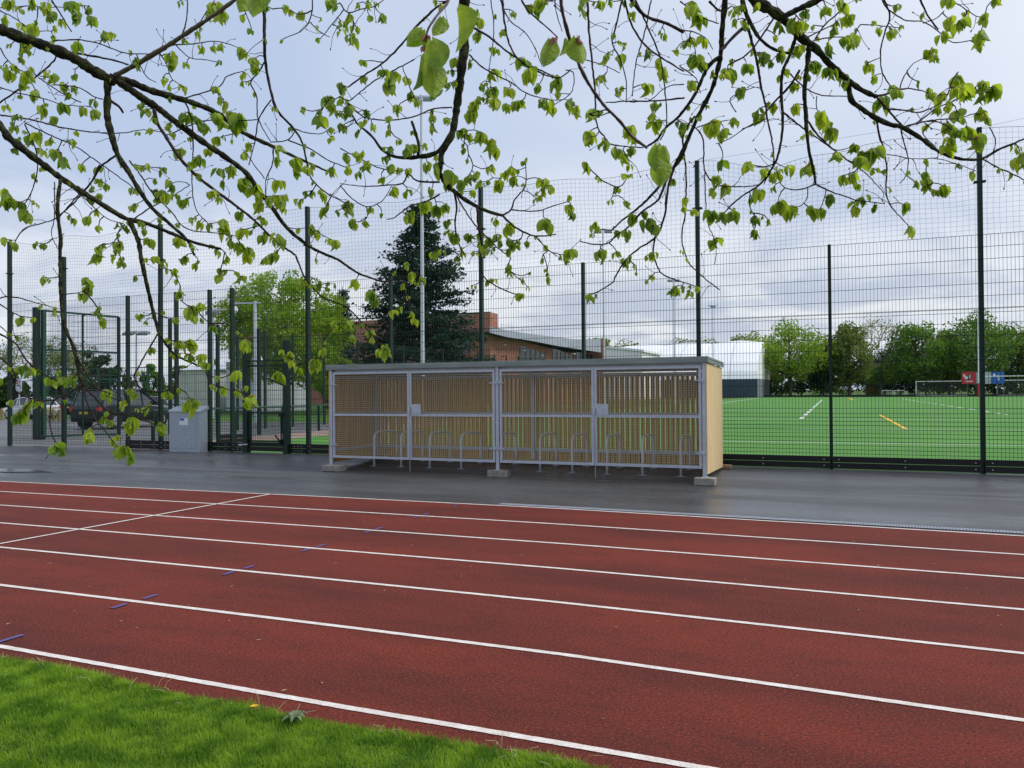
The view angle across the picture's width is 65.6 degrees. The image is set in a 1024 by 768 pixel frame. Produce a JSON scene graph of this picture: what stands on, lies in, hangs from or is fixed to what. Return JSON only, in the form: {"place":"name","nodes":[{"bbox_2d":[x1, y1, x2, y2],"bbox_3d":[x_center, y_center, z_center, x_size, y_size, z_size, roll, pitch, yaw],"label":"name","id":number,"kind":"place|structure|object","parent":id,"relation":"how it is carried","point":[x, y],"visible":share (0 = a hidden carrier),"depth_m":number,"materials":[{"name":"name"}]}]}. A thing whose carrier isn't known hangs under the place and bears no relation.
{"place":"outdoors","nodes":[
{"label":"outdoors","id":0,"kind":"place"},
{"bbox_2d":[179,365,225,410],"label":"store building","id":1,"kind":"structure","parent":0,"point":[201,378],"depth_m":73.28,"materials":[{"name":"grey"}]},
{"bbox_2d":[0,653,623,767],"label":"lawn","id":2,"kind":"structure","parent":0,"point":[366,761],"depth_m":3.96,"materials":[{"name":"green plant"}]},
{"bbox_2d":[282,710,308,721],"bbox_3d":[-1.150,1.772,4.216,0.107,0.045,0.139,0,-1,8],"label":"weed plant","id":3,"kind":"object","parent":2,"relation":"on","point":[294,715],"visible":1,"depth_m":4.22,"materials":[{"name":"green plant"}]},
{"bbox_2d":[1,655,602,767],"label":"dry stems","id":4,"kind":"object","parent":2,"relation":"on","point":[315,710],"visible":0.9,"depth_m":4.26,"materials":[{"name":"beige plant"}]},
{"bbox_2d":[0,0,1023,466],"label":"overhanging lime tree","id":5,"kind":"object","parent":2,"relation":"on","point":[432,78],"visible":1,"depth_m":3.37,"materials":[{"name":"green plant"}]},
{"bbox_2d":[51,406,581,421],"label":"lawn","id":6,"kind":"structure","parent":0,"point":[269,420],"depth_m":56.89,"materials":[{"name":"green plant"}]},
{"bbox_2d":[12,331,94,390],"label":"bare tree","id":7,"kind":"object","parent":6,"relation":"on","point":[50,354],"visible":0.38,"depth_m":66.45,"materials":[{"name":"brown plant"}]},
{"bbox_2d":[69,350,122,394],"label":"evergreen tree","id":8,"kind":"object","parent":6,"relation":"on","point":[104,363],"visible":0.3,"depth_m":73.69,"materials":[{"name":"green plant"}]},
{"bbox_2d":[46,367,150,405],"bbox_3d":[-29.304,0.618,55.676,10.920,3.480,0.100,-1,-1,23],"label":"court fence","id":9,"kind":"object","parent":6,"relation":"on","point":[122,375],"visible":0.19,"depth_m":55.05,"materials":[{"name":"green"}]},
{"bbox_2d":[122,331,150,388],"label":"floodlight mast","id":10,"kind":"object","parent":6,"relation":"on","point":[138,332],"visible":0.46,"depth_m":77.92,"materials":[{"name":"grey metal"}]},
{"bbox_2d":[138,363,166,395],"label":"round tree","id":11,"kind":"object","parent":6,"relation":"on","point":[153,377],"visible":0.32,"depth_m":79.75,"materials":[{"name":"green plant"}]},
{"bbox_2d":[143,396,185,406],"bbox_3d":[-24.779,1.593,56.481,4.312,1.471,2.040,-1,-1,13],"label":"parked car","id":12,"kind":"object","parent":6,"relation":"on","point":[166,402],"visible":0.1,"depth_m":55.87,"materials":[{"name":"silver metal"}]},
{"bbox_2d":[205,308,226,417],"bbox_3d":[-19.585,-1.362,52.023,1.800,7.231,0.650,0,-1,0],"label":"floodlight mast","id":13,"kind":"object","parent":6,"relation":"on","point":[217,311],"visible":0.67,"depth_m":51.95,"materials":[{"name":"grey metal"}]},
{"bbox_2d":[223,353,305,411],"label":"marquee","id":14,"kind":"object","parent":6,"relation":"on","point":[269,394],"visible":0.07,"depth_m":69.57,"materials":[{"name":"grey fabric"}]},
{"bbox_2d":[205,269,356,405],"bbox_3d":[-17.700,-3.324,62.093,10.656,11.561,11.763,-1,-1,23],"label":"lime tree","id":15,"kind":"object","parent":6,"relation":"on","point":[279,312],"visible":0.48,"depth_m":59.84,"materials":[{"name":"green plant"}]},
{"bbox_2d":[312,352,353,399],"bbox_3d":[-12.862,0.014,58.063,3.698,4.767,3.402,-1,-1,23],"label":"shrub","id":16,"kind":"object","parent":6,"relation":"on","point":[342,360],"visible":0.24,"depth_m":57.62,"materials":[{"name":"green plant"}]},
{"bbox_2d":[319,286,355,406],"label":"conifer","id":17,"kind":"object","parent":6,"relation":"on","point":[348,312],"visible":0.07,"depth_m":79.75,"materials":[{"name":"green plant"}]},
{"bbox_2d":[344,204,509,406],"bbox_3d":[-7.313,-6.186,66.117,13.789,18.047,13.790,-1,-1,23],"label":"conifer","id":18,"kind":"object","parent":6,"relation":"on","point":[430,225],"visible":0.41,"depth_m":64.59,"materials":[{"name":"green plant"}]},
{"bbox_2d":[130,411,590,449],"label":"paving","id":19,"kind":"structure","parent":0,"point":[313,434],"depth_m":30.58,"materials":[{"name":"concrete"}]},
{"bbox_2d":[216,411,251,441],"bbox_3d":[-9.159,1.414,26.167,1.228,1.060,0.133,0,-1,-42],"label":"kick board fence","id":20,"kind":"object","parent":19,"relation":"on","point":[222,438],"visible":0.27,"depth_m":25.91,"materials":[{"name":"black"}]},
{"bbox_2d":[0,481,1023,767],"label":"track","id":21,"kind":"structure","parent":0,"point":[700,719],"depth_m":6.10,"materials":[{"name":"red rubber"}]},
{"bbox_2d":[0,494,268,543],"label":"start line","id":22,"kind":"object","parent":21,"relation":"on","point":[126,520],"visible":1,"depth_m":10.92,"materials":[{"name":"white paint"}]},
{"bbox_2d":[0,644,716,767],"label":"lane line","id":23,"kind":"object","parent":21,"relation":"on","point":[523,736],"visible":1,"depth_m":4.34,"materials":[{"name":"white paint"}]},
{"bbox_2d":[0,584,1023,721],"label":"lane line","id":24,"kind":"object","parent":21,"relation":"on","point":[693,672],"visible":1,"depth_m":5.23,"materials":[{"name":"white paint"}]},
{"bbox_2d":[0,546,1023,653],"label":"lane line","id":25,"kind":"object","parent":21,"relation":"on","point":[918,641],"visible":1,"depth_m":6.52,"materials":[{"name":"white paint"}]},
{"bbox_2d":[0,522,1023,609],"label":"lane line","id":26,"kind":"object","parent":21,"relation":"on","point":[560,568],"visible":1,"depth_m":7.75,"materials":[{"name":"white paint"}]},
{"bbox_2d":[0,491,1023,554],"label":"lane line","id":27,"kind":"object","parent":21,"relation":"on","point":[561,524],"visible":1,"depth_m":10.34,"materials":[{"name":"white paint"}]},
{"bbox_2d":[1,481,1022,535],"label":"lane line","id":28,"kind":"object","parent":21,"relation":"on","point":[562,508],"visible":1,"depth_m":11.63,"materials":[{"name":"white paint"}]},
{"bbox_2d":[3,505,1023,578],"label":"lane line","id":29,"kind":"object","parent":21,"relation":"on","point":[564,543],"visible":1,"depth_m":9.00,"materials":[{"name":"white paint"}]},
{"bbox_2d":[0,445,1023,534],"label":"path","id":30,"kind":"structure","parent":0,"point":[968,506],"depth_m":14.80,"materials":[{"name":"grey asphalt"}]},
{"bbox_2d":[0,468,54,471],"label":"puddle","id":31,"kind":"object","parent":30,"relation":"on","point":[17,470],"visible":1,"depth_m":18.34,"materials":[{"name":"grey liquid"}]},
{"bbox_2d":[168,406,208,452],"bbox_3d":[-9.145,1.271,22.447,1.148,1.299,0.329,-1,-1,20],"label":"steel cabinet","id":32,"kind":"object","parent":30,"relation":"on","point":[186,434],"visible":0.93,"depth_m":22.31,"materials":[{"name":"metal"}]},
{"bbox_2d":[322,464,346,471],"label":"concrete block","id":33,"kind":"structure","parent":30,"relation":"on","point":[335,467],"depth_m":17.72,"materials":[{"name":"grey concrete"}]},
{"bbox_2d":[373,430,398,465],"bbox_3d":[-3.001,1.504,18.874,0.150,0.804,1.100,-1,-1,23],"label":"cycle stand","id":34,"kind":"object","parent":30,"relation":"on","point":[384,431],"visible":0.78,"depth_m":18.79,"materials":[{"name":"metal"}]},
{"bbox_2d":[399,430,423,466],"bbox_3d":[-2.337,1.497,18.595,0.150,0.804,1.100,-1,-1,23],"label":"cycle stand","id":35,"kind":"object","parent":30,"relation":"on","point":[414,431],"visible":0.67,"depth_m":18.19,"materials":[{"name":"metal"}]},
{"bbox_2d":[427,430,450,467],"bbox_3d":[-1.656,1.489,18.310,0.150,0.804,1.100,-1,-1,23],"label":"cycle stand","id":36,"kind":"object","parent":30,"relation":"on","point":[432,433],"visible":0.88,"depth_m":18.11,"materials":[{"name":"metal"}]},
{"bbox_2d":[459,431,482,468],"bbox_3d":[-0.929,1.481,18.004,0.150,0.804,1.100,-1,-1,23],"label":"cycle stand","id":37,"kind":"object","parent":30,"relation":"on","point":[478,432],"visible":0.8,"depth_m":17.68,"materials":[{"name":"metal"}]},
{"bbox_2d":[487,469,510,476],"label":"concrete block","id":38,"kind":"structure","parent":30,"relation":"on","point":[497,473],"depth_m":16.33,"materials":[{"name":"grey concrete"}]},
{"bbox_2d":[503,431,516,463],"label":"cycle stand","id":39,"kind":"object","parent":30,"relation":"on","point":[513,432],"visible":0.53,"depth_m":18.10,"materials":[{"name":"metal"}]},
{"bbox_2d":[6,127,1023,473],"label":"sports fence","id":40,"kind":"object","parent":30,"relation":"on","point":[982,465],"visible":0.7,"depth_m":18.56,"materials":[{"name":"green"}]},
{"bbox_2d":[239,340,290,453],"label":"pedestrian gate","id":41,"kind":"structure","parent":40,"relation":"attached to","point":[283,444],"depth_m":21.65,"materials":[{"name":"green"}]},
{"bbox_2d":[7,126,1023,304],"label":"ball stop net","id":42,"kind":"object","parent":40,"relation":"attached to","point":[597,191],"visible":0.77,"depth_m":18.65,"materials":[{"name":"grey"}]},
{"bbox_2d":[20,459,1009,496],"bbox_3d":[10.358,1.781,11.714,70.001,0.001,0.140,-1,-1,23],"label":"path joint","id":43,"kind":"object","parent":30,"relation":"on","point":[551,479],"visible":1,"depth_m":15.49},
{"bbox_2d":[326,356,723,478],"bbox_3d":[0.117,0.709,17.343,8.540,2.355,2.080,-1,-1,23],"label":"bike shelter","id":44,"kind":"object","parent":30,"relation":"on","point":[357,413],"visible":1,"depth_m":17.36,"materials":[{"name":"metal"}]},
{"bbox_2d":[537,432,558,471],"bbox_3d":[0.787,1.462,17.285,0.150,0.804,1.100,-1,-1,23],"label":"cycle stand","id":45,"kind":"object","parent":30,"relation":"on","point":[544,434],"visible":0.92,"depth_m":17.05,"materials":[{"name":"metal"}]},
{"bbox_2d":[569,432,589,472],"bbox_3d":[1.448,1.455,17.007,0.150,0.804,1.100,-1,-1,23],"label":"cycle stand","id":46,"kind":"object","parent":30,"relation":"on","point":[572,467],"visible":0.73,"depth_m":16.82,"materials":[{"name":"metal"}]},
{"bbox_2d":[604,433,622,474],"bbox_3d":[2.136,1.447,16.718,0.150,0.804,1.100,-1,-1,23],"label":"cycle stand","id":47,"kind":"object","parent":30,"relation":"on","point":[610,435],"visible":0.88,"depth_m":16.65,"materials":[{"name":"metal"}]},
{"bbox_2d":[638,433,656,475],"bbox_3d":[2.816,1.439,16.433,0.150,0.804,1.100,-1,-1,23],"label":"cycle stand","id":48,"kind":"object","parent":30,"relation":"on","point":[642,457],"visible":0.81,"depth_m":16.14,"materials":[{"name":"metal"}]},
{"bbox_2d":[677,434,693,476],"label":"cycle stand","id":49,"kind":"object","parent":30,"relation":"on","point":[681,438],"visible":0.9,"depth_m":15.69,"materials":[{"name":"metal"}]},
{"bbox_2d":[694,477,716,485],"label":"concrete block","id":50,"kind":"structure","parent":30,"relation":"on","point":[706,481],"depth_m":14.61,"materials":[{"name":"grey concrete"}]},
{"bbox_2d":[499,503,1023,533],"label":"drain channel","id":51,"kind":"object","parent":30,"relation":"on","point":[929,527],"visible":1,"depth_m":10.78,"materials":[{"name":"metal"}]},
{"bbox_2d":[0,0,1023,393],"label":"sky","id":52,"kind":"structure","parent":0,"point":[302,71],"materials":[{"name":"grey"}]},
{"bbox_2d":[4,389,1023,474],"bbox_3d":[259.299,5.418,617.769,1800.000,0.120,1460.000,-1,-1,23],"label":"ground","id":53,"kind":"structure","parent":0,"point":[863,393],"depth_m":111.75,"materials":[{"name":"green plant"}]},
{"bbox_2d":[0,376,30,409],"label":"evergreen tree","id":54,"kind":"object","parent":53,"relation":"on","point":[3,394],"visible":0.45,"depth_m":69.06,"materials":[{"name":"green plant"}]},
{"bbox_2d":[0,339,50,380],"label":"bare tree","id":55,"kind":"object","parent":53,"relation":"on","point":[4,356],"visible":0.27,"depth_m":71.99,"materials":[{"name":"brown plant"}]},
{"bbox_2d":[30,385,70,398],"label":"evergreen tree","id":56,"kind":"object","parent":53,"relation":"on","point":[51,390],"visible":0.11,"depth_m":71.93,"materials":[{"name":"green plant"}]},
{"bbox_2d":[26,341,98,374],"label":"bare tree","id":57,"kind":"object","parent":53,"relation":"on","point":[67,360],"visible":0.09,"depth_m":75.63,"materials":[{"name":"green plant"}]},
{"bbox_2d":[0,411,558,447],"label":"car park","id":58,"kind":"structure","parent":53,"relation":"on","point":[3,432],"depth_m":33.70,"materials":[{"name":"grey asphalt"}]},
{"bbox_2d":[17,379,21,410],"bbox_3d":[-30.067,0.989,48.435,0.535,2.618,0.100,-1,-1,23],"label":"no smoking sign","id":59,"kind":"object","parent":58,"relation":"on","point":[18,387],"visible":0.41,"depth_m":48.44,"materials":[{"name":"white plastic"}]},
{"bbox_2d":[3,397,60,418],"bbox_3d":[-33.011,1.635,54.514,4.312,1.471,2.040,-1,-1,28],"label":"parked car","id":60,"kind":"object","parent":58,"relation":"on","point":[23,400],"visible":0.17,"depth_m":53.95,"materials":[{"name":"white paint"}]},
{"bbox_2d":[32,307,120,439],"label":"vehicle gate","id":61,"kind":"structure","parent":58,"relation":"on","point":[42,366],"depth_m":29.42,"materials":[{"name":"green"}]},
{"bbox_2d":[69,389,167,428],"bbox_3d":[-19.095,1.198,39.055,2.200,1.860,4.912,-1,-1,17],"label":"parked car","id":62,"kind":"object","parent":58,"relation":"on","point":[95,404],"visible":0.38,"depth_m":37.28,"materials":[{"name":"black paint"}]},
{"bbox_2d":[168,319,172,433],"bbox_3d":[-13.914,-0.310,32.336,0.120,4.689,0.120,-1,-1,23],"label":"steel post","id":63,"kind":"object","parent":58,"relation":"on","point":[170,346],"visible":0.49,"depth_m":32.29,"materials":[{"name":"green"}]},
{"bbox_2d":[215,325,219,410],"bbox_3d":[-11.318,-0.139,30.555,0.120,4.277,0.120,-1,-1,23],"label":"steel post","id":64,"kind":"object","parent":58,"relation":"on","point":[217,404],"visible":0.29,"depth_m":30.52,"materials":[{"name":"green"}]},
{"bbox_2d":[234,301,262,422],"bbox_3d":[-14.624,-1.221,43.950,2.135,6.731,0.675,-1,-1,23],"label":"camera pole","id":65,"kind":"object","parent":58,"relation":"on","point":[254,303],"visible":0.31,"depth_m":43.94,"materials":[{"name":"grey metal"}]},
{"bbox_2d":[257,329,260,434],"bbox_3d":[-9.942,-0.087,31.211,0.120,4.164,0.120,-1,-1,23],"label":"steel post","id":66,"kind":"object","parent":58,"relation":"on","point":[259,363],"visible":0.74,"depth_m":31.17,"materials":[{"name":"green"}]},
{"bbox_2d":[152,400,462,440],"bbox_3d":[-7.103,1.470,37.352,0.091,1.120,24.693,-1,-1,22],"label":"fence","id":67,"kind":"object","parent":58,"relation":"on","point":[264,423],"visible":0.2,"depth_m":31.36,"materials":[{"name":"black"}]},
{"bbox_2d":[236,328,543,429],"bbox_3d":[-4.668,-0.099,52.715,0.080,4.500,38.500,-1,-1,23],"label":"fence","id":68,"kind":"object","parent":58,"relation":"on","point":[293,350],"visible":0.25,"depth_m":40.06,"materials":[{"name":"green"}]},
{"bbox_2d":[235,312,605,403],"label":"leisure centre","id":69,"kind":"structure","parent":53,"relation":"on","point":[511,343],"depth_m":107.83,"materials":[{"name":"red brick"}]},
{"bbox_2d":[520,345,545,384],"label":"window","id":70,"kind":"structure","parent":69,"relation":"in","point":[534,354],"depth_m":108.58,"materials":[{"name":"grey glass"}]},
{"bbox_2d":[553,348,573,384],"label":"window","id":71,"kind":"structure","parent":69,"relation":"in","point":[556,353],"depth_m":114.01,"materials":[{"name":"grey glass"}]},
{"bbox_2d":[576,350,591,384],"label":"window","id":72,"kind":"structure","parent":69,"relation":"in","point":[579,353],"depth_m":118.84,"materials":[{"name":"grey glass"}]},
{"bbox_2d":[594,229,611,382],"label":"floodlight mast","id":73,"kind":"object","parent":53,"relation":"on","point":[604,231],"visible":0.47,"depth_m":65.98,"materials":[{"name":"grey metal"}]},
{"bbox_2d":[572,346,661,398],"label":"white hall","id":74,"kind":"structure","parent":53,"relation":"on","point":[625,352],"depth_m":143.67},
{"bbox_2d":[218,396,1023,473],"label":"pitch","id":75,"kind":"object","parent":53,"relation":"on","point":[730,408],"visible":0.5,"depth_m":33.38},
{"bbox_2d":[409,94,432,375],"bbox_3d":[-4.075,-5.578,36.054,1.023,15.147,0.358,0,-1,0],"label":"floodlight mast","id":76,"kind":"object","parent":75,"relation":"on","point":[426,98],"visible":0.54,"depth_m":36.00,"materials":[{"name":"grey metal"}]},
{"bbox_2d":[764,380,1023,396],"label":"perimeter fence","id":77,"kind":"object","parent":75,"relation":"on","point":[858,395],"visible":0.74,"depth_m":157.65,"materials":[{"name":"black metal"}]},
{"bbox_2d":[977,309,1007,395],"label":"rugby posts","id":78,"kind":"object","parent":75,"relation":"on","point":[978,361],"visible":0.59,"depth_m":144.19,"materials":[{"name":"white metal"}]},
{"bbox_2d":[667,279,679,403],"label":"floodlight mast","id":79,"kind":"object","parent":53,"relation":"on","point":[670,280],"visible":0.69,"depth_m":96.00,"materials":[{"name":"grey metal"}]},
{"bbox_2d":[622,340,770,397],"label":"sports dome","id":80,"kind":"structure","parent":53,"relation":"on","point":[740,359],"depth_m":166.11,"materials":[{"name":"grey fabric"}]},
{"bbox_2d":[722,382,729,397],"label":"door","id":81,"kind":"structure","parent":80,"relation":"in","point":[727,389],"depth_m":161.57,"materials":[{"name":"metal"}]},
{"bbox_2d":[730,331,784,382],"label":"broadleaf tree","id":82,"kind":"object","parent":53,"relation":"on","point":[740,337],"visible":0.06,"depth_m":187.24,"materials":[{"name":"green plant"}]},
{"bbox_2d":[770,375,797,394],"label":"hedge bush","id":83,"kind":"object","parent":53,"relation":"on","point":[781,387],"visible":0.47,"depth_m":185.38,"materials":[{"name":"green plant"}]},
{"bbox_2d":[747,317,839,394],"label":"broadleaf tree","id":84,"kind":"object","parent":53,"relation":"on","point":[793,360],"visible":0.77,"depth_m":173.74,"materials":[{"name":"green plant"}]},
{"bbox_2d":[783,373,811,394],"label":"hedge bush","id":85,"kind":"object","parent":53,"relation":"on","point":[801,389],"visible":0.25,"depth_m":185.31,"materials":[{"name":"green plant"}]},
{"bbox_2d":[799,345,847,394],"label":"broadleaf tree","id":86,"kind":"object","parent":53,"relation":"on","point":[820,377],"visible":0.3,"depth_m":179.62,"materials":[{"name":"green plant"}]},
{"bbox_2d":[806,375,845,394],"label":"hedge bush","id":87,"kind":"object","parent":53,"relation":"on","point":[836,389],"visible":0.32,"depth_m":186.12,"materials":[{"name":"green plant"}]},
{"bbox_2d":[823,320,879,394],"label":"broadleaf tree","id":88,"kind":"object","parent":53,"relation":"on","point":[847,336],"visible":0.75,"depth_m":175.71,"materials":[{"name":"green plant"}]},
{"bbox_2d":[833,375,872,394],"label":"hedge bush","id":89,"kind":"object","parent":53,"relation":"on","point":[856,381],"visible":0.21,"depth_m":192.29,"materials":[{"name":"green plant"}]},
{"bbox_2d":[856,363,898,394],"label":"hedge bush","id":90,"kind":"object","parent":53,"relation":"on","point":[873,378],"visible":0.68,"depth_m":187.31,"materials":[{"name":"green plant"}]},
{"bbox_2d":[855,314,921,394],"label":"bare tree","id":91,"kind":"object","parent":53,"relation":"on","point":[878,342],"visible":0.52,"depth_m":185.01,"materials":[{"name":"brown plant"}]},
{"bbox_2d":[868,344,925,394],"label":"broadleaf tree","id":92,"kind":"object","parent":53,"relation":"on","point":[882,357],"visible":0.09,"depth_m":195.75,"materials":[{"name":"green plant"}]},
{"bbox_2d":[882,376,914,393],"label":"hedge bush","id":93,"kind":"object","parent":53,"relation":"on","point":[897,387],"visible":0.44,"depth_m":187.69,"materials":[{"name":"green plant"}]},
{"bbox_2d":[882,320,952,395],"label":"broadleaf tree","id":94,"kind":"object","parent":53,"relation":"on","point":[903,366],"visible":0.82,"depth_m":178.35,"materials":[{"name":"green plant"}]},
{"bbox_2d":[905,371,943,394],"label":"hedge bush","id":95,"kind":"object","parent":53,"relation":"on","point":[926,388],"visible":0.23,"depth_m":188.10,"materials":[{"name":"green plant"}]},
{"bbox_2d":[916,381,966,395],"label":"football goal","id":96,"kind":"object","parent":53,"relation":"on","point":[964,390],"visible":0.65,"depth_m":165.98,"materials":[{"name":"white metal"}]},
{"bbox_2d":[920,329,972,393],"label":"broadleaf tree","id":97,"kind":"object","parent":53,"relation":"on","point":[946,377],"visible":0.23,"depth_m":181.94,"materials":[{"name":"green plant"}]},
{"bbox_2d":[933,385,969,393],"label":"hedge bush","id":98,"kind":"object","parent":53,"relation":"on","point":[945,389],"visible":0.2,"depth_m":191.89,"materials":[{"name":"green plant"}]},
{"bbox_2d":[955,378,994,393],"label":"hedge bush","id":99,"kind":"object","parent":53,"relation":"on","point":[970,387],"visible":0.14,"depth_m":185.63,"materials":[{"name":"green plant"}]},
{"bbox_2d":[936,309,1023,393],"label":"broadleaf tree","id":100,"kind":"object","parent":53,"relation":"on","point":[958,354],"visible":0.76,"depth_m":175.09,"materials":[{"name":"green plant"}]},
{"bbox_2d":[962,371,1003,393],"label":"score board","id":101,"kind":"object","parent":53,"relation":"on","point":[970,377],"visible":0.7,"depth_m":155.01,"materials":[{"name":"red"}]},
{"bbox_2d":[977,322,1023,393],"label":"broadleaf tree","id":102,"kind":"object","parent":53,"relation":"on","point":[1013,330],"visible":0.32,"depth_m":181.45,"materials":[{"name":"green plant"}]},
{"bbox_2d":[985,382,1020,393],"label":"hedge bush","id":103,"kind":"object","parent":53,"relation":"on","point":[994,389],"visible":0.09,"depth_m":191.06,"materials":[{"name":"green plant"}]},
{"bbox_2d":[1002,330,1023,382],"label":"broadleaf tree","id":104,"kind":"object","parent":53,"relation":"on","point":[1022,361],"visible":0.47,"depth_m":178.54,"materials":[{"name":"green plant"}]},
{"bbox_2d":[1008,380,1023,393],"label":"hedge bush","id":105,"kind":"object","parent":53,"relation":"on","point":[1021,388],"visible":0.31,"depth_m":189.97,"materials":[{"name":"green plant"}]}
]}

